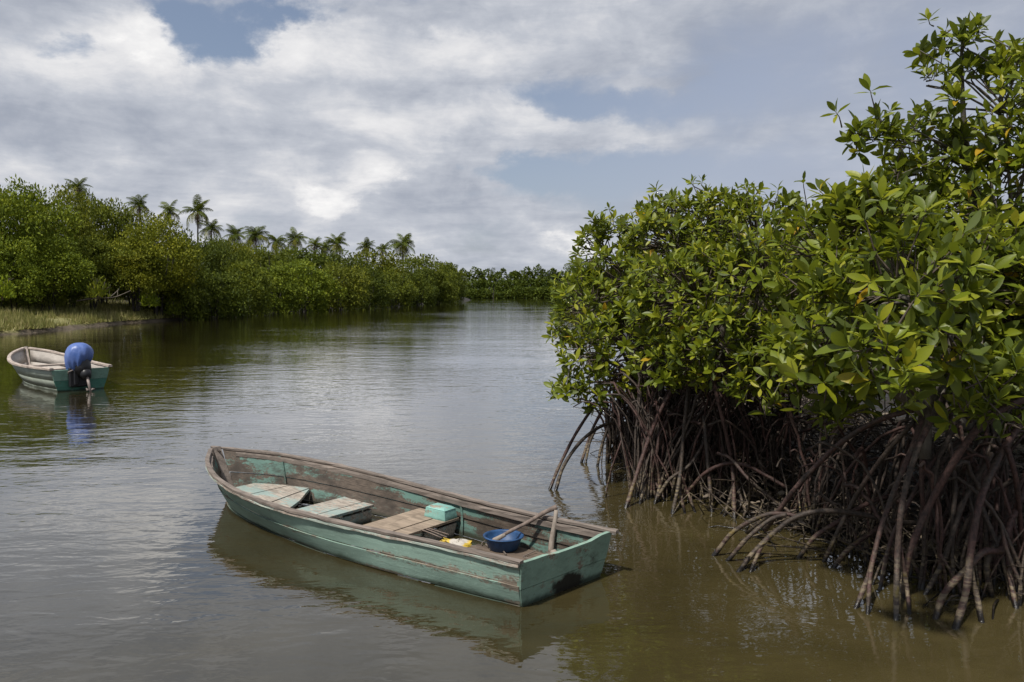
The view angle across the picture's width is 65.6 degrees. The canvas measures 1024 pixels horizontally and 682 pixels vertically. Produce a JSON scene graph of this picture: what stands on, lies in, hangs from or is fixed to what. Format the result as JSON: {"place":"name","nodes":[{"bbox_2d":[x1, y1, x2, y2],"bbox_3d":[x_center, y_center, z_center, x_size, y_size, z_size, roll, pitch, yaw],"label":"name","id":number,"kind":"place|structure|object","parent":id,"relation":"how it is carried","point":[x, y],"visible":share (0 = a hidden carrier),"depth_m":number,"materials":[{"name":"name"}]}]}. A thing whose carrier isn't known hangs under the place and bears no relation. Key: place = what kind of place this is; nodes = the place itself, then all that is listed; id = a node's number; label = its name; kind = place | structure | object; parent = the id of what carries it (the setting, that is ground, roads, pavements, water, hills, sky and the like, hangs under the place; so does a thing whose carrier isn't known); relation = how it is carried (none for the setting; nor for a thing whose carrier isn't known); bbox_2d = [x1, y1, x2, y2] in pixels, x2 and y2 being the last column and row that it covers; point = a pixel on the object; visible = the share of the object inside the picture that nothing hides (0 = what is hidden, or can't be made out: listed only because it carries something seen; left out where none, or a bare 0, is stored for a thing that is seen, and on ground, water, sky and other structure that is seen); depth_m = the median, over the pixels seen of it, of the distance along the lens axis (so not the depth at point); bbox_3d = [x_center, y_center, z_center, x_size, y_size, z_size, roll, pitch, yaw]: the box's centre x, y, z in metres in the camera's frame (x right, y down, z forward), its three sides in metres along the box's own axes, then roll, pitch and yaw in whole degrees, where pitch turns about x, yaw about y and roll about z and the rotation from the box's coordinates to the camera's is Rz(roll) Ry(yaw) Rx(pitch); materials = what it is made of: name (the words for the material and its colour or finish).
{"place":"outdoors","nodes":[
{"label":"outdoors","id":0,"kind":"place"},
{"bbox_2d":[0,296,469,334],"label":"riverbank","id":1,"kind":"structure","parent":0,"point":[69,326],"depth_m":50.38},
{"bbox_2d":[0,273,16,299],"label":"bank shrub","id":2,"kind":"object","parent":1,"relation":"on","point":[5,292],"visible":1,"depth_m":45.85,"materials":[{"name":"green plant"}]},
{"bbox_2d":[0,185,26,261],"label":"mangrove tree","id":3,"kind":"object","parent":1,"relation":"on","point":[7,227],"visible":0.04,"depth_m":54.40,"materials":[{"name":"green plant"}]},
{"bbox_2d":[0,270,46,309],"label":"mangrove bush","id":4,"kind":"object","parent":1,"relation":"on","point":[16,300],"visible":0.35,"depth_m":50.56,"materials":[{"name":"green plant"}]},
{"bbox_2d":[0,231,49,308],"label":"mangrove tree","id":5,"kind":"object","parent":1,"relation":"on","point":[32,270],"visible":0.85,"depth_m":49.81,"materials":[{"name":"green plant"}]},
{"bbox_2d":[0,173,84,306],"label":"mangrove tree","id":6,"kind":"object","parent":1,"relation":"on","point":[26,203],"visible":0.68,"depth_m":52.55,"materials":[{"name":"green plant"}]},
{"bbox_2d":[23,280,71,309],"bbox_3d":[-31.107,-3.163,52.818,3.195,2.179,3.367,0,4,0],"label":"mangrove bush","id":7,"kind":"object","parent":1,"relation":"on","point":[61,300],"visible":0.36,"depth_m":52.68,"materials":[{"name":"green plant"}]},
{"bbox_2d":[0,234,96,309],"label":"mangrove tree","id":8,"kind":"object","parent":1,"relation":"on","point":[68,257],"visible":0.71,"depth_m":52.17,"materials":[{"name":"green plant"}]},
{"bbox_2d":[1,180,108,304],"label":"mangrove tree","id":9,"kind":"object","parent":1,"relation":"on","point":[88,229],"visible":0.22,"depth_m":58.96,"materials":[{"name":"green plant"}]},
{"bbox_2d":[49,281,98,306],"bbox_3d":[-30.989,-3.475,56.056,4.048,2.216,3.863,-3,5,-40],"label":"mangrove bush","id":10,"kind":"object","parent":1,"relation":"on","point":[80,293],"visible":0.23,"depth_m":55.50,"materials":[{"name":"green plant"}]},
{"bbox_2d":[65,177,92,203],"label":"coconut palm","id":11,"kind":"object","parent":1,"relation":"on","point":[79,186],"visible":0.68,"depth_m":74.15,"materials":[{"name":"green plant"}]},
{"bbox_2d":[75,188,97,298],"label":"skyline tree","id":12,"kind":"object","parent":1,"relation":"on","point":[85,190],"visible":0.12,"depth_m":65.49,"materials":[{"name":"green plant"}]},
{"bbox_2d":[0,296,187,330],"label":"grass","id":13,"kind":"structure","parent":1,"relation":"on","point":[15,319],"depth_m":52.25,"materials":[{"name":"green plant"}]},
{"bbox_2d":[53,232,136,310],"bbox_3d":[-30.602,-5.041,58.070,6.029,5.817,6.276,-2,4,-27],"label":"mangrove tree","id":14,"kind":"object","parent":1,"relation":"on","point":[100,246],"visible":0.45,"depth_m":56.85,"materials":[{"name":"green plant"}]},
{"bbox_2d":[84,275,110,299],"bbox_3d":[-27.597,-3.637,52.936,1.656,1.815,1.622,1,4,16],"label":"bank shrub","id":15,"kind":"object","parent":1,"relation":"on","point":[95,291],"visible":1,"depth_m":52.78,"materials":[{"name":"green plant"}]},
{"bbox_2d":[76,284,130,301],"bbox_3d":[-27.638,-3.251,53.822,3.319,1.163,1.220,-2,4,-27],"label":"fallen branch","id":16,"kind":"object","parent":1,"relation":"on","point":[102,297],"visible":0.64,"depth_m":53.95,"materials":[{"name":"brown wood"}]},
{"bbox_2d":[67,194,141,304],"bbox_3d":[-32.822,-6.846,63.496,6.037,9.957,7.127,0,4,0],"label":"mangrove tree","id":17,"kind":"object","parent":1,"relation":"on","point":[102,212],"visible":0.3,"depth_m":63.11,"materials":[{"name":"green plant"}]},
{"bbox_2d":[94,207,175,305],"bbox_3d":[-31.332,-6.662,65.897,7.578,8.851,7.671,0,4,0],"label":"mangrove tree","id":18,"kind":"object","parent":1,"relation":"on","point":[138,216],"visible":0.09,"depth_m":64.98,"materials":[{"name":"green plant"}]},
{"bbox_2d":[125,194,150,236],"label":"coconut palm","id":19,"kind":"object","parent":1,"relation":"on","point":[140,204],"visible":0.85,"depth_m":98.84,"materials":[{"name":"green plant"}]},
{"bbox_2d":[100,248,178,310],"bbox_3d":[-27.999,-4.544,58.723,5.499,4.694,5.948,0,4,0],"label":"mangrove tree","id":20,"kind":"object","parent":1,"relation":"on","point":[143,275],"visible":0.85,"depth_m":57.69,"materials":[{"name":"green plant"}]},
{"bbox_2d":[137,286,160,307],"bbox_3d":[-26.426,-3.238,57.919,1.578,1.644,1.503,3,5,38],"label":"bank shrub","id":21,"kind":"object","parent":1,"relation":"on","point":[151,301],"visible":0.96,"depth_m":57.73,"materials":[{"name":"green plant"}]},
{"bbox_2d":[94,211,205,315],"bbox_3d":[-26.836,-5.901,60.544,7.664,8.004,7.788,2,4,33],"label":"mangrove tree","id":22,"kind":"object","parent":1,"relation":"on","point":[176,250],"visible":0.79,"depth_m":59.61,"materials":[{"name":"green plant"}]},
{"bbox_2d":[133,276,193,314],"bbox_3d":[-26.842,-3.624,61.948,4.578,3.134,4.259,0,4,0],"label":"mangrove bush","id":23,"kind":"object","parent":1,"relation":"on","point":[177,298],"visible":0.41,"depth_m":61.10,"materials":[{"name":"green plant"}]},
{"bbox_2d":[157,200,180,228],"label":"coconut palm","id":24,"kind":"object","parent":1,"relation":"on","point":[165,207],"visible":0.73,"depth_m":138.59,"materials":[{"name":"green plant"}]},
{"bbox_2d":[163,298,181,316],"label":"bank shrub","id":25,"kind":"object","parent":1,"relation":"on","point":[172,311],"visible":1,"depth_m":60.77,"materials":[{"name":"green plant"}]},
{"bbox_2d":[140,265,215,319],"bbox_3d":[-26.588,-3.628,62.972,5.781,4.976,5.446,0,4,0],"label":"mangrove bush","id":26,"kind":"object","parent":1,"relation":"on","point":[201,294],"visible":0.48,"depth_m":62.28,"materials":[{"name":"green plant"}]},
{"bbox_2d":[152,226,234,313],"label":"mangrove tree","id":27,"kind":"object","parent":1,"relation":"on","point":[211,258],"visible":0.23,"depth_m":67.73,"materials":[{"name":"green plant"}]},
{"bbox_2d":[178,194,212,242],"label":"coconut palm","id":28,"kind":"object","parent":1,"relation":"on","point":[199,209],"visible":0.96,"depth_m":148.42,"materials":[{"name":"green plant"}]},
{"bbox_2d":[198,219,223,239],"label":"coconut palm","id":29,"kind":"object","parent":1,"relation":"on","point":[210,228],"visible":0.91,"depth_m":148.72,"materials":[{"name":"green plant"}]},
{"bbox_2d":[183,267,254,318],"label":"mangrove bush","id":30,"kind":"object","parent":1,"relation":"on","point":[233,304],"visible":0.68,"depth_m":66.39,"materials":[{"name":"green plant"}]},
{"bbox_2d":[195,234,258,307],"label":"mangrove tree","id":31,"kind":"object","parent":1,"relation":"on","point":[214,242],"visible":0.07,"depth_m":75.84,"materials":[{"name":"green plant"}]},
{"bbox_2d":[209,237,259,288],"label":"mangrove tree","id":32,"kind":"object","parent":1,"relation":"on","point":[243,249],"visible":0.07,"depth_m":86.97,"materials":[{"name":"green plant"}]},
{"bbox_2d":[224,224,246,242],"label":"coconut palm","id":33,"kind":"object","parent":1,"relation":"on","point":[235,233],"visible":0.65,"depth_m":168.49,"materials":[{"name":"green plant"}]},
{"bbox_2d":[217,258,275,315],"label":"mangrove bush","id":34,"kind":"object","parent":1,"relation":"on","point":[253,277],"visible":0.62,"depth_m":73.06,"materials":[{"name":"green plant"}]},
{"bbox_2d":[239,239,261,264],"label":"mangrove tree","id":35,"kind":"object","parent":1,"relation":"on","point":[248,241],"visible":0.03,"depth_m":107.29,"materials":[{"name":"green plant"}]},
{"bbox_2d":[241,226,269,250],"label":"coconut palm","id":36,"kind":"object","parent":1,"relation":"on","point":[255,234],"visible":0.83,"depth_m":163.47,"materials":[{"name":"green plant"}]},
{"bbox_2d":[234,242,299,296],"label":"mangrove bush","id":37,"kind":"object","parent":1,"relation":"on","point":[263,257],"visible":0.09,"depth_m":93.64,"materials":[{"name":"green plant"}]},
{"bbox_2d":[265,234,289,254],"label":"coconut palm","id":38,"kind":"object","parent":1,"relation":"on","point":[275,241],"visible":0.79,"depth_m":170.64,"materials":[{"name":"green plant"}]},
{"bbox_2d":[248,260,309,313],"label":"mangrove bush","id":39,"kind":"object","parent":1,"relation":"on","point":[282,275],"visible":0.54,"depth_m":81.45,"materials":[{"name":"green plant"}]},
{"bbox_2d":[265,245,292,260],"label":"mangrove tree","id":40,"kind":"object","parent":1,"relation":"on","point":[274,252],"visible":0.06,"depth_m":116.86,"materials":[{"name":"green plant"}]},
{"bbox_2d":[284,227,310,249],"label":"coconut palm","id":41,"kind":"object","parent":1,"relation":"on","point":[295,238],"visible":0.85,"depth_m":178.21,"materials":[{"name":"green plant"}]},
{"bbox_2d":[256,245,344,302],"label":"mangrove bush","id":42,"kind":"object","parent":1,"relation":"on","point":[317,260],"visible":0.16,"depth_m":102.86,"materials":[{"name":"green plant"}]},
{"bbox_2d":[276,258,347,311],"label":"mangrove bush","id":43,"kind":"object","parent":1,"relation":"on","point":[315,293],"visible":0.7,"depth_m":86.88,"materials":[{"name":"green plant"}]},
{"bbox_2d":[306,237,323,267],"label":"coconut palm","id":44,"kind":"object","parent":1,"relation":"on","point":[315,246],"visible":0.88,"depth_m":188.78,"materials":[{"name":"green plant"}]},
{"bbox_2d":[318,241,332,254],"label":"coconut palm","id":45,"kind":"object","parent":1,"relation":"on","point":[325,248],"visible":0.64,"depth_m":203.47,"materials":[{"name":"green plant"}]},
{"bbox_2d":[324,232,348,257],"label":"coconut palm","id":46,"kind":"object","parent":1,"relation":"on","point":[337,242],"visible":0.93,"depth_m":178.36,"materials":[{"name":"green plant"}]},
{"bbox_2d":[299,247,380,301],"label":"mangrove bush","id":47,"kind":"object","parent":1,"relation":"on","point":[348,262],"visible":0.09,"depth_m":114.77,"materials":[{"name":"green plant"}]},
{"bbox_2d":[310,261,372,310],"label":"mangrove bush","id":48,"kind":"object","parent":1,"relation":"on","point":[350,299],"visible":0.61,"depth_m":94.68,"materials":[{"name":"green plant"}]},
{"bbox_2d":[356,237,375,260],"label":"coconut palm","id":49,"kind":"object","parent":1,"relation":"on","point":[366,243],"visible":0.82,"depth_m":198.65,"materials":[{"name":"green plant"}]},
{"bbox_2d":[342,265,399,308],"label":"mangrove bush","id":50,"kind":"object","parent":1,"relation":"on","point":[378,295],"visible":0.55,"depth_m":102.81,"materials":[{"name":"green plant"}]},
{"bbox_2d":[348,248,419,301],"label":"mangrove bush","id":51,"kind":"object","parent":1,"relation":"on","point":[384,262],"visible":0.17,"depth_m":124.26,"materials":[{"name":"green plant"}]},
{"bbox_2d":[375,242,392,256],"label":"coconut palm","id":52,"kind":"object","parent":1,"relation":"on","point":[382,248],"visible":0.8,"depth_m":203.29,"materials":[{"name":"green plant"}]},
{"bbox_2d":[367,267,420,307],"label":"mangrove bush","id":53,"kind":"object","parent":1,"relation":"on","point":[405,286],"visible":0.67,"depth_m":112.48,"materials":[{"name":"green plant"}]},
{"bbox_2d":[387,233,414,259],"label":"coconut palm","id":54,"kind":"object","parent":1,"relation":"on","point":[400,244],"visible":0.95,"depth_m":168.53,"materials":[{"name":"green plant"}]},
{"bbox_2d":[387,253,449,304],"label":"mangrove bush","id":55,"kind":"object","parent":1,"relation":"on","point":[414,262],"visible":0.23,"depth_m":137.53,"materials":[{"name":"green plant"}]},
{"bbox_2d":[402,268,439,305],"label":"mangrove bush","id":56,"kind":"object","parent":1,"relation":"on","point":[431,291],"visible":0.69,"depth_m":124.68,"materials":[{"name":"green plant"}]},
{"bbox_2d":[420,268,460,304],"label":"mangrove bush","id":57,"kind":"object","parent":1,"relation":"on","point":[446,296],"visible":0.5,"depth_m":140.47,"materials":[{"name":"green plant"}]},
{"bbox_2d":[432,261,467,301],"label":"mangrove bush","id":58,"kind":"object","parent":1,"relation":"on","point":[446,266],"visible":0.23,"depth_m":166.78,"materials":[{"name":"green plant"}]},
{"bbox_2d":[440,271,467,302],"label":"mangrove bush","id":59,"kind":"object","parent":1,"relation":"on","point":[460,284],"visible":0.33,"depth_m":158.76,"materials":[{"name":"green plant"}]},
{"bbox_2d":[0,298,1023,681],"bbox_3d":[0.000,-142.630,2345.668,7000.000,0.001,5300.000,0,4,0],"label":"water","id":60,"kind":"structure","parent":0,"point":[134,546],"depth_m":6.77,"materials":[{"name":"brown liquid"}]},
{"bbox_2d":[7,346,111,391],"bbox_3d":[-11.321,0.703,19.540,1.624,0.911,4.892,-3,5,-44],"label":"skiff","id":61,"kind":"object","parent":60,"relation":"on","point":[44,369],"visible":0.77,"depth_m":18.45,"materials":[{"name":"paint"}]},
{"bbox_2d":[64,343,94,391],"bbox_3d":[-9.625,0.614,17.746,0.589,1.153,0.831,-3,5,-44],"label":"outboard motor","id":62,"kind":"object","parent":61,"relation":"attached to","point":[78,357],"visible":0.99,"depth_m":17.60,"materials":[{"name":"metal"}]},
{"bbox_2d":[205,446,619,606],"bbox_3d":[-1.397,1.565,7.240,4.845,0.647,1.378,3,5,38],"label":"rowing boat","id":63,"kind":"object","parent":60,"relation":"on","point":[530,569],"visible":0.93,"depth_m":6.79,"materials":[{"name":"paint"}]},
{"bbox_2d":[424,503,456,521],"bbox_3d":[-0.647,1.554,7.208,0.270,0.128,0.168,3,5,38],"label":"wooden box","id":64,"kind":"object","parent":63,"relation":"on","point":[441,512],"visible":0.96,"depth_m":7.15,"materials":[{"name":"paint"}]},
{"bbox_2d":[440,537,471,546],"bbox_3d":[-0.478,1.724,6.762,0.315,0.090,0.182,2,4,24],"label":"plastic bag","id":65,"kind":"object","parent":63,"relation":"in","point":[464,542],"visible":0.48,"depth_m":6.74,"materials":[{"name":"white plastic"}]},
{"bbox_2d":[483,529,523,552],"bbox_3d":[-0.070,1.651,6.540,0.338,0.114,0.334,3,5,38],"label":"plastic basin","id":66,"kind":"object","parent":63,"relation":"in","point":[510,542],"visible":0.96,"depth_m":6.46,"materials":[{"name":"blue plastic"}]},
{"bbox_2d":[493,505,557,539],"bbox_3d":[0.093,1.511,6.546,0.567,0.340,0.047,0,4,4],"label":"wooden stick","id":67,"kind":"object","parent":66,"relation":"in","point":[532,519],"visible":0.89,"depth_m":6.53,"materials":[{"name":"brown wood"}]},
{"bbox_2d":[548,510,557,552],"bbox_3d":[0.331,1.563,6.424,0.087,0.363,0.203,0,4,2],"label":"upright post","id":68,"kind":"object","parent":63,"relation":"in","point":[551,549],"visible":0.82,"depth_m":6.44,"materials":[{"name":"beige wood"}]},
{"bbox_2d":[0,0,1023,287],"label":"sky","id":69,"kind":"structure","parent":0,"point":[484,132],"materials":[{"name":"white"}]},
{"bbox_2d":[578,302,1023,583],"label":"mudbank","id":70,"kind":"structure","parent":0,"point":[912,505],"depth_m":8.17,"materials":[{"name":"brown soil"}]},
{"bbox_2d":[560,264,571,286],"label":"mangrove bush","id":71,"kind":"object","parent":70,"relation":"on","point":[569,267],"visible":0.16,"depth_m":111.04,"materials":[{"name":"green plant"}]},
{"bbox_2d":[541,189,715,500],"bbox_3d":[1.792,-0.065,10.591,2.955,3.727,4.899,0,4,0],"label":"mangrove tree","id":72,"kind":"object","parent":70,"relation":"on","point":[604,320],"visible":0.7,"depth_m":9.28,"materials":[{"name":"green plant"}]},
{"bbox_2d":[613,238,823,378],"bbox_3d":[4.371,-0.374,16.158,5.015,3.625,5.122,0,4,0],"label":"mangrove bush","id":73,"kind":"object","parent":70,"relation":"on","point":[744,304],"visible":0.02,"depth_m":15.10,"materials":[{"name":"green plant"}]},
{"bbox_2d":[609,171,882,526],"bbox_3d":[2.718,-0.047,9.025,4.305,3.885,3.467,-3,5,-42],"label":"mangrove tree","id":74,"kind":"object","parent":70,"relation":"on","point":[723,257],"visible":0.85,"depth_m":8.24,"materials":[{"name":"green plant"}]},
{"bbox_2d":[573,383,1023,619],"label":"root tangle","id":75,"kind":"object","parent":70,"relation":"on","point":[861,470],"visible":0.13,"depth_m":7.71,"materials":[{"name":"brown plant"}]},
{"bbox_2d":[676,394,1023,572],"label":"leaf litter","id":76,"kind":"object","parent":70,"relation":"on","point":[932,553],"visible":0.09,"depth_m":8.09,"materials":[{"name":"brown plant"}]},
{"bbox_2d":[712,166,1023,620],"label":"mangrove tree","id":77,"kind":"object","parent":70,"relation":"on","point":[926,353],"visible":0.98,"depth_m":5.60,"materials":[{"name":"green plant"}]},
{"bbox_2d":[809,8,1023,629],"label":"mangrove tree","id":78,"kind":"object","parent":70,"relation":"on","point":[973,160],"visible":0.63,"depth_m":6.47,"materials":[{"name":"green plant"}]},
{"bbox_2d":[937,195,1023,435],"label":"mangrove bush","id":79,"kind":"object","parent":70,"relation":"on","point":[949,402],"visible":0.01,"depth_m":10.21,"materials":[{"name":"green plant"}]},
{"bbox_3d":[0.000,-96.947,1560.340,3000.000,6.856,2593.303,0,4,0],"label":"far shore","id":80,"kind":"structure","parent":0,"visible":0},
{"bbox_2d":[487,267,498,297],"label":"skyline tree","id":81,"kind":"object","parent":80,"relation":"on","point":[489,274],"visible":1,"depth_m":261.40,"materials":[{"name":"green plant"}]},
{"bbox_2d":[416,264,638,298],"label":"treeline","id":82,"kind":"object","parent":80,"relation":"on","point":[525,285],"visible":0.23,"depth_m":273.92,"materials":[{"name":"green plant"}]}
]}

